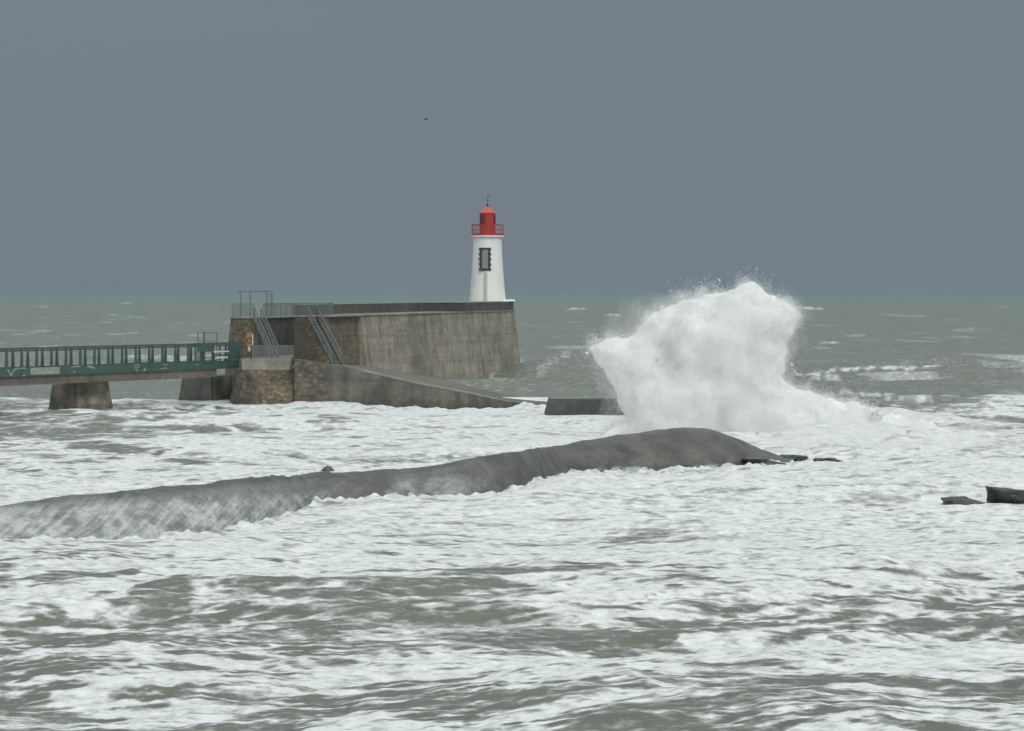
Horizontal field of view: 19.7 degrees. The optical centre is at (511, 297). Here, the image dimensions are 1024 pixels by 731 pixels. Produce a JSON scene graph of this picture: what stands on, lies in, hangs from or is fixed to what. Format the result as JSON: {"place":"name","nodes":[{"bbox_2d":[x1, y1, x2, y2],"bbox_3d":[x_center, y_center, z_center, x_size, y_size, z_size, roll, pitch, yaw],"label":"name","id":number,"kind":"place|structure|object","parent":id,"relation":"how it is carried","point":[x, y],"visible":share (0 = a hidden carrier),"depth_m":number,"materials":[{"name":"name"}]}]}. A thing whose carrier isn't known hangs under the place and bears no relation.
{"place":"outdoors","nodes":[
{"label":"outdoors","id":0,"kind":"place"},
{"bbox_2d":[0,298,1023,730],"bbox_3d":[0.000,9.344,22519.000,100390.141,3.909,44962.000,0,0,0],"label":"sea","id":1,"kind":"structure","parent":0,"point":[870,582],"depth_m":106.04,"materials":[{"name":"liquid"}]},
{"bbox_2d":[48,382,112,409],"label":"bridge pier","id":2,"kind":"structure","parent":1,"relation":"in","point":[93,395],"depth_m":256.50,"materials":[{"name":"concrete"}]},
{"bbox_2d":[0,343,238,385],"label":"footbridge","id":3,"kind":"object","parent":2,"relation":"on","point":[85,372],"visible":0.98,"depth_m":258.43,"materials":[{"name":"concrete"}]},
{"bbox_2d":[193,332,239,361],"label":"bridge gate","id":4,"kind":"structure","parent":3,"relation":"on","point":[233,351],"depth_m":272.92,"materials":[{"name":"metal"}]},
{"bbox_2d":[178,374,232,400],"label":"bridge pier","id":5,"kind":"structure","parent":1,"relation":"in","point":[219,387],"depth_m":277.91,"materials":[{"name":"concrete"}]},
{"bbox_2d":[225,291,546,409],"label":"jetty","id":6,"kind":"object","parent":1,"relation":"in","point":[396,355],"visible":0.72,"depth_m":292.07,"materials":[{"name":"concrete"}]},
{"bbox_2d":[247,333,252,357],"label":"lifebuoy cabinet","id":7,"kind":"object","parent":6,"relation":"on","point":[249,339],"visible":1,"depth_m":273.86,"materials":[{"name":"orange plastic"}]},
{"bbox_2d":[469,196,514,300],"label":"lighthouse","id":8,"kind":"object","parent":6,"relation":"on","point":[487,279],"visible":0.98,"depth_m":362.35,"materials":[{"name":"white paint"}]},
{"bbox_2d":[479,248,490,270],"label":"window","id":9,"kind":"structure","parent":8,"relation":"in","point":[486,251],"depth_m":361.97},
{"bbox_2d":[0,427,793,539],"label":"stone breakwater","id":10,"kind":"object","parent":1,"relation":"in","point":[153,513],"visible":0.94,"depth_m":144.67,"materials":[{"name":"grey stone"}]},
{"bbox_2d":[321,466,333,470],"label":"rock","id":11,"kind":"object","parent":10,"relation":"on","point":[327,468],"visible":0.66,"depth_m":161.44,"materials":[{"name":"grey stone"}]},
{"bbox_2d":[544,397,623,414],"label":"concrete block","id":12,"kind":"structure","parent":1,"relation":"in","point":[578,405],"depth_m":250.56,"materials":[{"name":"grey concrete"}]},
{"bbox_2d":[742,457,769,463],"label":"rock","id":13,"kind":"object","parent":1,"relation":"in","point":[753,460],"visible":0.75,"depth_m":175.38,"materials":[{"name":"grey stone"}]},
{"bbox_2d":[766,460,786,464],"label":"rock","id":14,"kind":"object","parent":1,"relation":"in","point":[768,462],"visible":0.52,"depth_m":173.44,"materials":[{"name":"grey stone"}]},
{"bbox_2d":[566,259,1022,436],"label":"breaking wave","id":15,"kind":"object","parent":1,"relation":"on","point":[716,361],"visible":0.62,"depth_m":204.68,"materials":[{"name":"liquid"}]},
{"bbox_2d":[780,454,808,461],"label":"rock","id":16,"kind":"object","parent":1,"relation":"in","point":[799,458],"visible":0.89,"depth_m":182.23,"materials":[{"name":"grey stone"}]},
{"bbox_2d":[813,458,841,461],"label":"rock","id":17,"kind":"object","parent":1,"relation":"in","point":[825,459],"visible":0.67,"depth_m":175.22,"materials":[{"name":"grey stone"}]},
{"bbox_2d":[940,496,983,504],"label":"rock","id":18,"kind":"object","parent":1,"relation":"in","point":[958,500],"visible":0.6,"depth_m":139.38,"materials":[{"name":"grey stone"}]},
{"bbox_2d":[985,486,1023,503],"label":"rock","id":19,"kind":"object","parent":1,"relation":"in","point":[1002,495],"visible":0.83,"depth_m":138.47,"materials":[{"name":"grey stone"}]},
{"bbox_2d":[0,0,1023,297],"label":"sky","id":20,"kind":"structure","parent":0,"point":[149,148],"materials":[{"name":"grey"}]}
]}

